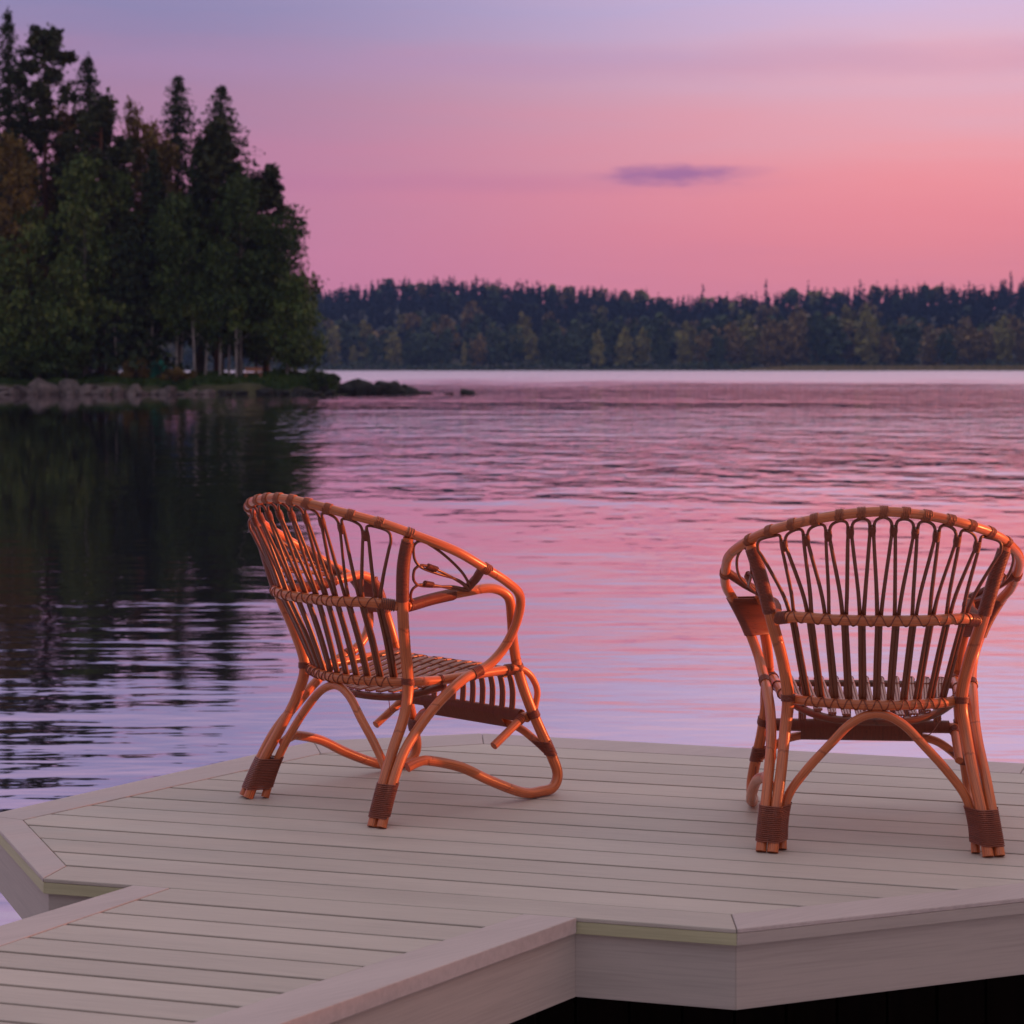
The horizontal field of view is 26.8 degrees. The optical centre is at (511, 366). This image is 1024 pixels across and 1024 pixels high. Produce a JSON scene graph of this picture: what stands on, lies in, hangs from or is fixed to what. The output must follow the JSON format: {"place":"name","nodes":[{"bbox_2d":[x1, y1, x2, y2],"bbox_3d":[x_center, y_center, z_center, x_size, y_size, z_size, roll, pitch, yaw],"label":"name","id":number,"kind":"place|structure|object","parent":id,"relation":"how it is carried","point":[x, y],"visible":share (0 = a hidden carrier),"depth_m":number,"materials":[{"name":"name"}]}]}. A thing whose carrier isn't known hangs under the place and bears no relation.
{"place":"outdoors","nodes":[
{"label":"outdoors","id":0,"kind":"place"},
{"bbox_2d":[0,381,347,394],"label":"island ground","id":1,"kind":"structure","parent":0,"point":[251,388],"depth_m":121.19,"materials":[{"name":"soil"}]},
{"bbox_2d":[0,237,43,375],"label":"broadleaved tree","id":2,"kind":"object","parent":1,"relation":"on","point":[8,307],"visible":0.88,"depth_m":121.97,"materials":[{"name":"green plant"}]},
{"bbox_2d":[0,6,45,302],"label":"spruce tree","id":3,"kind":"object","parent":1,"relation":"on","point":[7,100],"visible":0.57,"depth_m":126.80,"materials":[{"name":"green plant"}]},
{"bbox_2d":[0,128,52,371],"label":"birch tree","id":4,"kind":"object","parent":1,"relation":"on","point":[10,149],"visible":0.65,"depth_m":123.96,"materials":[{"name":"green plant"}]},
{"bbox_2d":[0,200,78,376],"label":"broadleaved tree","id":5,"kind":"object","parent":1,"relation":"on","point":[42,235],"visible":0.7,"depth_m":123.09,"materials":[{"name":"green plant"}]},
{"bbox_2d":[27,378,59,394],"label":"boulder","id":6,"kind":"object","parent":1,"relation":"on","point":[42,387],"visible":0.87,"depth_m":120.21,"materials":[{"name":"stone"}]},
{"bbox_2d":[0,22,92,341],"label":"pine tree","id":7,"kind":"object","parent":1,"relation":"on","point":[46,44],"visible":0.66,"depth_m":127.15,"materials":[{"name":"green plant"}]},
{"bbox_2d":[20,252,101,376],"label":"broadleaved tree","id":8,"kind":"object","parent":1,"relation":"on","point":[65,274],"visible":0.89,"depth_m":122.76,"materials":[{"name":"green plant"}]},
{"bbox_2d":[38,104,89,257],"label":"birch tree","id":9,"kind":"object","parent":1,"relation":"on","point":[62,113],"visible":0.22,"depth_m":128.34,"materials":[{"name":"green plant"}]},
{"bbox_2d":[58,379,81,394],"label":"boulder","id":10,"kind":"object","parent":1,"relation":"on","point":[65,385],"visible":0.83,"depth_m":120.45,"materials":[{"name":"stone"}]},
{"bbox_2d":[39,133,106,340],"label":"spruce tree","id":11,"kind":"object","parent":1,"relation":"on","point":[59,231],"visible":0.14,"depth_m":127.14,"materials":[{"name":"green plant"}]},
{"bbox_2d":[28,52,136,371],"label":"spruce tree","id":12,"kind":"object","parent":1,"relation":"on","point":[89,90],"visible":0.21,"depth_m":130.85,"materials":[{"name":"green plant"}]},
{"bbox_2d":[50,151,116,375],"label":"birch tree","id":13,"kind":"object","parent":1,"relation":"on","point":[78,172],"visible":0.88,"depth_m":124.11,"materials":[{"name":"green plant"}]},
{"bbox_2d":[53,87,145,373],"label":"pine tree","id":14,"kind":"object","parent":1,"relation":"on","point":[97,137],"visible":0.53,"depth_m":125.85,"materials":[{"name":"green plant"}]},
{"bbox_2d":[84,297,133,374],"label":"young birch","id":15,"kind":"object","parent":1,"relation":"on","point":[107,305],"visible":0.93,"depth_m":123.09,"materials":[{"name":"green plant"}]},
{"bbox_2d":[74,163,147,365],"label":"birch tree","id":16,"kind":"object","parent":1,"relation":"on","point":[125,187],"visible":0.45,"depth_m":125.60,"materials":[{"name":"green plant"}]},
{"bbox_2d":[104,356,149,377],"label":"bush","id":17,"kind":"object","parent":1,"relation":"on","point":[128,371],"visible":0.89,"depth_m":122.52,"materials":[{"name":"brown plant"}]},
{"bbox_2d":[118,94,148,281],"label":"birch tree","id":18,"kind":"object","parent":1,"relation":"on","point":[134,120],"visible":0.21,"depth_m":129.76,"materials":[{"name":"green plant"}]},
{"bbox_2d":[81,213,189,374],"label":"spruce tree","id":19,"kind":"object","parent":1,"relation":"on","point":[127,292],"visible":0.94,"depth_m":123.80,"materials":[{"name":"green plant"}]},
{"bbox_2d":[133,297,169,363],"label":"young birch","id":20,"kind":"object","parent":1,"relation":"on","point":[155,306],"visible":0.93,"depth_m":124.00,"materials":[{"name":"green plant"}]},
{"bbox_2d":[122,149,185,353],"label":"spruce tree","id":21,"kind":"object","parent":1,"relation":"on","point":[153,186],"visible":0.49,"depth_m":125.61,"materials":[{"name":"green plant"}]},
{"bbox_2d":[148,360,167,377],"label":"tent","id":22,"kind":"object","parent":1,"relation":"on","point":[156,369],"visible":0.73,"depth_m":123.14,"materials":[{"name":"teal fabric"}]},
{"bbox_2d":[129,116,192,338],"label":"birch tree","id":23,"kind":"object","parent":1,"relation":"on","point":[166,153],"visible":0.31,"depth_m":127.81,"materials":[{"name":"green plant"}]},
{"bbox_2d":[0,368,325,390],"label":"grass","id":24,"kind":"structure","parent":1,"relation":"on","point":[278,379],"depth_m":121.90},
{"bbox_2d":[144,191,206,367],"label":"birch tree","id":25,"kind":"object","parent":1,"relation":"on","point":[173,214],"visible":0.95,"depth_m":123.23,"materials":[{"name":"green plant"}]},
{"bbox_2d":[155,367,197,380],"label":"bush","id":26,"kind":"object","parent":1,"relation":"on","point":[176,373],"visible":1,"depth_m":122.34,"materials":[{"name":"brown plant"}]},
{"bbox_2d":[163,300,217,370],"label":"young birch","id":27,"kind":"object","parent":1,"relation":"on","point":[187,311],"visible":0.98,"depth_m":123.45,"materials":[{"name":"green plant"}]},
{"bbox_2d":[156,131,230,372],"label":"spruce tree","id":28,"kind":"object","parent":1,"relation":"on","point":[197,199],"visible":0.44,"depth_m":126.18,"materials":[{"name":"green plant"}]},
{"bbox_2d":[158,74,243,366],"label":"spruce tree","id":29,"kind":"object","parent":1,"relation":"on","point":[175,111],"visible":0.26,"depth_m":130.76,"materials":[{"name":"green plant"}]},
{"bbox_2d":[184,236,253,374],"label":"birch tree","id":30,"kind":"object","parent":1,"relation":"on","point":[217,258],"visible":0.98,"depth_m":123.39,"materials":[{"name":"green plant"}]},
{"bbox_2d":[159,84,281,371],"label":"spruce tree","id":31,"kind":"object","parent":1,"relation":"on","point":[222,91],"visible":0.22,"depth_m":128.75,"materials":[{"name":"green plant"}]},
{"bbox_2d":[187,115,261,371],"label":"pine tree","id":32,"kind":"object","parent":1,"relation":"on","point":[220,153],"visible":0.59,"depth_m":126.20,"materials":[{"name":"green plant"}]},
{"bbox_2d":[187,318,279,373],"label":"spruce tree","id":33,"kind":"object","parent":1,"relation":"on","point":[211,353],"visible":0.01,"depth_m":135.47,"materials":[{"name":"green plant"}]},
{"bbox_2d":[200,164,278,374],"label":"birch tree","id":34,"kind":"object","parent":1,"relation":"on","point":[242,206],"visible":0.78,"depth_m":124.85,"materials":[{"name":"green plant"}]},
{"bbox_2d":[213,303,265,376],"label":"young birch","id":35,"kind":"object","parent":1,"relation":"on","point":[235,312],"visible":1,"depth_m":123.53,"materials":[{"name":"green plant"}]},
{"bbox_2d":[224,214,287,371],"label":"broadleaved tree","id":36,"kind":"object","parent":1,"relation":"on","point":[258,349],"visible":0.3,"depth_m":126.60,"materials":[{"name":"green plant"}]},
{"bbox_2d":[237,162,313,370],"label":"pine tree","id":37,"kind":"object","parent":1,"relation":"on","point":[271,188],"visible":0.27,"depth_m":128.17,"materials":[{"name":"green plant"}]},
{"bbox_2d":[261,308,299,374],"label":"young birch","id":38,"kind":"object","parent":1,"relation":"on","point":[263,323],"visible":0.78,"depth_m":124.19,"materials":[{"name":"green plant"}]},
{"bbox_2d":[256,201,328,369],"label":"birch tree","id":39,"kind":"object","parent":1,"relation":"on","point":[292,220],"visible":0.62,"depth_m":126.61,"materials":[{"name":"green plant"}]},
{"bbox_2d":[259,269,330,373],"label":"broadleaved tree","id":40,"kind":"object","parent":1,"relation":"on","point":[294,352],"visible":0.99,"depth_m":123.96,"materials":[{"name":"green plant"}]},
{"bbox_2d":[306,368,341,390],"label":"bush","id":41,"kind":"object","parent":1,"relation":"on","point":[314,379],"visible":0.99,"depth_m":121.36,"materials":[{"name":"green plant"}]},
{"bbox_2d":[0,370,1023,925],"bbox_3d":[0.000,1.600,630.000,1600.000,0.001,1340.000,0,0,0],"label":"lake","id":42,"kind":"structure","parent":0,"point":[604,520],"depth_m":20.07,"materials":[{"name":"liquid"}]},
{"bbox_2d":[0,733,1023,1023],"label":"wooden deck","id":43,"kind":"structure","parent":42,"relation":"in","point":[622,883],"depth_m":4.59,"materials":[{"name":"wood"}]},
{"bbox_2d":[240,492,562,828],"bbox_3d":[-0.321,0.706,5.480,0.726,0.797,0.714,0,0,-45],"label":"rattan armchair","id":44,"kind":"object","parent":43,"relation":"on","point":[404,677],"visible":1,"depth_m":5.34,"materials":[{"name":"wicker"}]},
{"bbox_2d":[719,505,1023,856],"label":"rattan armchair","id":45,"kind":"object","parent":43,"relation":"on","point":[762,614],"visible":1,"depth_m":4.92,"materials":[{"name":"wicker"}]},
{"bbox_2d":[0,0,1023,309],"label":"sky","id":46,"kind":"structure","parent":0,"point":[670,148],"materials":[{"name":"pink"}]},
{"bbox_2d":[105,305,1023,369],"bbox_3d":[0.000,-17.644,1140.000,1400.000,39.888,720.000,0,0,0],"label":"hills","id":47,"kind":"structure","parent":0,"point":[457,361],"depth_m":834.16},
{"bbox_2d":[322,324,342,365],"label":"broadleaved tree","id":48,"kind":"object","parent":47,"relation":"on","point":[332,357],"visible":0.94,"depth_m":806.40,"materials":[{"name":"green plant"}]},
{"bbox_2d":[336,320,364,364],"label":"broadleaved tree","id":49,"kind":"object","parent":47,"relation":"on","point":[348,338],"visible":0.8,"depth_m":822.49,"materials":[{"name":"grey plant"}]},
{"bbox_2d":[354,319,377,365],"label":"broadleaved tree","id":50,"kind":"object","parent":47,"relation":"on","point":[362,347],"visible":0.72,"depth_m":824.53,"materials":[{"name":"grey plant"}]},
{"bbox_2d":[364,334,382,367],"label":"broadleaved tree","id":51,"kind":"object","parent":47,"relation":"on","point":[375,348],"visible":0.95,"depth_m":802.85,"materials":[{"name":"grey plant"}]},
{"bbox_2d":[378,326,402,365],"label":"broadleaved tree","id":52,"kind":"object","parent":47,"relation":"on","point":[384,337],"visible":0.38,"depth_m":824.35,"materials":[{"name":"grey plant"}]},
{"bbox_2d":[383,329,403,366],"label":"broadleaved tree","id":53,"kind":"object","parent":47,"relation":"on","point":[393,357],"visible":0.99,"depth_m":799.92,"materials":[{"name":"green plant"}]},
{"bbox_2d":[405,333,425,365],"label":"broadleaved tree","id":54,"kind":"object","parent":47,"relation":"on","point":[413,361],"visible":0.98,"depth_m":802.93,"materials":[{"name":"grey plant"}]},
{"bbox_2d":[412,331,441,366],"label":"broadleaved tree","id":55,"kind":"object","parent":47,"relation":"on","point":[428,349],"visible":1,"depth_m":801.20,"materials":[{"name":"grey plant"}]},
{"bbox_2d":[414,318,440,366],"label":"broadleaved tree","id":56,"kind":"object","parent":47,"relation":"on","point":[425,328],"visible":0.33,"depth_m":819.71,"materials":[{"name":"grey plant"}]},
{"bbox_2d":[426,314,462,366],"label":"broadleaved tree","id":57,"kind":"object","parent":47,"relation":"on","point":[443,325],"visible":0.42,"depth_m":818.93,"materials":[{"name":"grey plant"}]},
{"bbox_2d":[432,328,458,367],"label":"broadleaved tree","id":58,"kind":"object","parent":47,"relation":"on","point":[446,338],"visible":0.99,"depth_m":802.94,"materials":[{"name":"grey plant"}]},
{"bbox_2d":[458,322,483,365],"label":"broadleaved tree","id":59,"kind":"object","parent":47,"relation":"on","point":[470,330],"visible":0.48,"depth_m":818.64,"materials":[{"name":"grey plant"}]},
{"bbox_2d":[468,333,490,367],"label":"broadleaved tree","id":60,"kind":"object","parent":47,"relation":"on","point":[479,343],"visible":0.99,"depth_m":799.75,"materials":[{"name":"brown plant"}]},
{"bbox_2d":[480,322,510,366],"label":"broadleaved tree","id":61,"kind":"object","parent":47,"relation":"on","point":[491,356],"visible":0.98,"depth_m":801.57,"materials":[{"name":"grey plant"}]},
{"bbox_2d":[509,311,532,365],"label":"broadleaved tree","id":62,"kind":"object","parent":47,"relation":"on","point":[526,324],"visible":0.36,"depth_m":822.78,"materials":[{"name":"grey plant"}]},
{"bbox_2d":[521,329,539,367],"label":"broadleaved tree","id":63,"kind":"object","parent":47,"relation":"on","point":[532,344],"visible":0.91,"depth_m":804.29,"materials":[{"name":"green plant"}]},
{"bbox_2d":[531,331,556,367],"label":"broadleaved tree","id":64,"kind":"object","parent":47,"relation":"on","point":[546,356],"visible":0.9,"depth_m":806.88,"materials":[{"name":"green plant"}]},
{"bbox_2d":[91,359,1023,369],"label":"undergrowth","id":65,"kind":"object","parent":47,"relation":"on","point":[383,365],"visible":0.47,"depth_m":793.27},
{"bbox_2d":[556,335,572,366],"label":"broadleaved tree","id":66,"kind":"object","parent":47,"relation":"on","point":[563,353],"visible":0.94,"depth_m":806.04,"materials":[{"name":"green plant"}]},
{"bbox_2d":[563,325,588,365],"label":"broadleaved tree","id":67,"kind":"object","parent":47,"relation":"on","point":[577,352],"visible":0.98,"depth_m":799.70,"materials":[{"name":"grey plant"}]},
{"bbox_2d":[165,276,1023,365],"bbox_3d":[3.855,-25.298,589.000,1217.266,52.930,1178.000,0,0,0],"label":"forest","id":68,"kind":"object","parent":47,"relation":"on","point":[485,306],"visible":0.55,"depth_m":1026.62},
{"bbox_2d":[589,329,606,366],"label":"pale tree","id":69,"kind":"object","parent":47,"relation":"on","point":[598,347],"visible":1,"depth_m":795.95,"materials":[{"name":"green plant"}]},
{"bbox_2d":[584,312,617,366],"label":"broadleaved tree","id":70,"kind":"object","parent":47,"relation":"on","point":[602,325],"visible":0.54,"depth_m":819.95,"materials":[{"name":"green plant"}]},
{"bbox_2d":[608,316,634,366],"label":"broadleaved tree","id":71,"kind":"object","parent":47,"relation":"on","point":[617,327],"visible":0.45,"depth_m":822.27,"materials":[{"name":"green plant"}]},
{"bbox_2d":[616,326,633,364],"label":"pale tree","id":72,"kind":"object","parent":47,"relation":"on","point":[625,349],"visible":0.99,"depth_m":796.21,"materials":[{"name":"green plant"}]},
{"bbox_2d":[619,316,652,366],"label":"broadleaved tree","id":73,"kind":"object","parent":47,"relation":"on","point":[635,329],"visible":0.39,"depth_m":816.63,"materials":[{"name":"green plant"}]},
{"bbox_2d":[634,327,652,366],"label":"broadleaved tree","id":74,"kind":"object","parent":47,"relation":"on","point":[642,350],"visible":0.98,"depth_m":804.91,"materials":[{"name":"green plant"}]},
{"bbox_2d":[675,332,693,367],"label":"broadleaved tree","id":75,"kind":"object","parent":47,"relation":"on","point":[684,356],"visible":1,"depth_m":802.18,"materials":[{"name":"green plant"}]},
{"bbox_2d":[675,320,697,365],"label":"broadleaved tree","id":76,"kind":"object","parent":47,"relation":"on","point":[689,328],"visible":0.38,"depth_m":819.96,"materials":[{"name":"green plant"}]},
{"bbox_2d":[690,329,714,367],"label":"broadleaved tree","id":77,"kind":"object","parent":47,"relation":"on","point":[704,341],"visible":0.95,"depth_m":801.08,"materials":[{"name":"brown plant"}]},
{"bbox_2d":[695,318,716,363],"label":"broadleaved tree","id":78,"kind":"object","parent":47,"relation":"on","point":[705,325],"visible":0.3,"depth_m":819.88,"materials":[{"name":"green plant"}]},
{"bbox_2d":[703,331,727,367],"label":"broadleaved tree","id":79,"kind":"object","parent":47,"relation":"on","point":[717,356],"visible":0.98,"depth_m":799.40,"materials":[{"name":"green plant"}]},
{"bbox_2d":[717,321,746,367],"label":"broadleaved tree","id":80,"kind":"object","parent":47,"relation":"on","point":[734,342],"visible":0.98,"depth_m":801.96,"materials":[{"name":"grey plant"}]},
{"bbox_2d":[723,309,761,365],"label":"broadleaved tree","id":81,"kind":"object","parent":47,"relation":"on","point":[745,312],"visible":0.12,"depth_m":822.95,"materials":[{"name":"green plant"}]},
{"bbox_2d":[736,314,761,366],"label":"broadleaved tree","id":82,"kind":"object","parent":47,"relation":"on","point":[750,356],"visible":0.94,"depth_m":805.14,"materials":[{"name":"green plant"}]},
{"bbox_2d":[755,318,788,366],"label":"broadleaved tree","id":83,"kind":"object","parent":47,"relation":"on","point":[762,339],"visible":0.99,"depth_m":798.21,"materials":[{"name":"grey plant"}]},
{"bbox_2d":[766,320,800,366],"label":"broadleaved tree","id":84,"kind":"object","parent":47,"relation":"on","point":[785,335],"visible":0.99,"depth_m":797.94,"materials":[{"name":"grey plant"}]},
{"bbox_2d":[786,310,819,364],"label":"broadleaved tree","id":85,"kind":"object","parent":47,"relation":"on","point":[796,321],"visible":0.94,"depth_m":803.91,"materials":[{"name":"grey plant"}]},
{"bbox_2d":[802,311,825,365],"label":"broadleaved tree","id":86,"kind":"object","parent":47,"relation":"on","point":[814,344],"visible":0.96,"depth_m":805.15,"materials":[{"name":"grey plant"}]},
{"bbox_2d":[817,315,853,365],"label":"broadleaved tree","id":87,"kind":"object","parent":47,"relation":"on","point":[834,346],"visible":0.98,"depth_m":800.39,"materials":[{"name":"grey plant"}]},
{"bbox_2d":[837,303,857,364],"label":"broadleaved tree","id":88,"kind":"object","parent":47,"relation":"on","point":[846,316],"visible":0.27,"depth_m":818.21,"materials":[{"name":"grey plant"}]},
{"bbox_2d":[840,322,860,364],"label":"broadleaved tree","id":89,"kind":"object","parent":47,"relation":"on","point":[849,349],"visible":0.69,"depth_m":806.14,"materials":[{"name":"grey plant"}]},
{"bbox_2d":[850,304,879,364],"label":"pale tree","id":90,"kind":"object","parent":47,"relation":"on","point":[864,350],"visible":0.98,"depth_m":795.77,"materials":[{"name":"green plant"}]},
{"bbox_2d":[737,365,1023,369],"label":"reeds","id":91,"kind":"object","parent":47,"relation":"on","point":[916,367],"visible":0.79,"depth_m":781.47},
{"bbox_2d":[875,332,900,365],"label":"broadleaved tree","id":92,"kind":"object","parent":47,"relation":"on","point":[886,344],"visible":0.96,"depth_m":799.92,"materials":[{"name":"grey plant"}]},
{"bbox_2d":[877,316,904,363],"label":"broadleaved tree","id":93,"kind":"object","parent":47,"relation":"on","point":[898,334],"visible":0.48,"depth_m":820.97,"materials":[{"name":"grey plant"}]},
{"bbox_2d":[899,337,917,364],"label":"broadleaved tree","id":94,"kind":"object","parent":47,"relation":"on","point":[908,348],"visible":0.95,"depth_m":805.42,"materials":[{"name":"green plant"}]},
{"bbox_2d":[895,317,924,364],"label":"broadleaved tree","id":95,"kind":"object","parent":47,"relation":"on","point":[913,328],"visible":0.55,"depth_m":821.24,"materials":[{"name":"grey plant"}]},
{"bbox_2d":[916,332,943,365],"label":"broadleaved tree","id":96,"kind":"object","parent":47,"relation":"on","point":[928,344],"visible":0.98,"depth_m":802.52,"materials":[{"name":"brown plant"}]},
{"bbox_2d":[933,327,960,364],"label":"broadleaved tree","id":97,"kind":"object","parent":47,"relation":"on","point":[949,356],"visible":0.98,"depth_m":801.32,"materials":[{"name":"green plant"}]},
{"bbox_2d":[954,322,978,364],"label":"broadleaved tree","id":98,"kind":"object","parent":47,"relation":"on","point":[964,346],"visible":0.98,"depth_m":803.16,"materials":[{"name":"brown plant"}]},
{"bbox_2d":[969,328,997,364],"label":"broadleaved tree","id":99,"kind":"object","parent":47,"relation":"on","point":[984,343],"visible":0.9,"depth_m":802.12,"materials":[{"name":"brown plant"}]},
{"bbox_2d":[993,329,1011,364],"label":"pale tree","id":100,"kind":"object","parent":47,"relation":"on","point":[1002,342],"visible":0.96,"depth_m":796.29,"materials":[{"name":"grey plant"}]},
{"bbox_2d":[991,315,1015,364],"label":"broadleaved tree","id":101,"kind":"object","parent":47,"relation":"on","point":[1001,324],"visible":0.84,"depth_m":801.90,"materials":[{"name":"green plant"}]},
{"bbox_2d":[999,313,1023,363],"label":"broadleaved tree","id":102,"kind":"object","parent":47,"relation":"on","point":[1016,327],"visible":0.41,"depth_m":817.59,"materials":[{"name":"green plant"}]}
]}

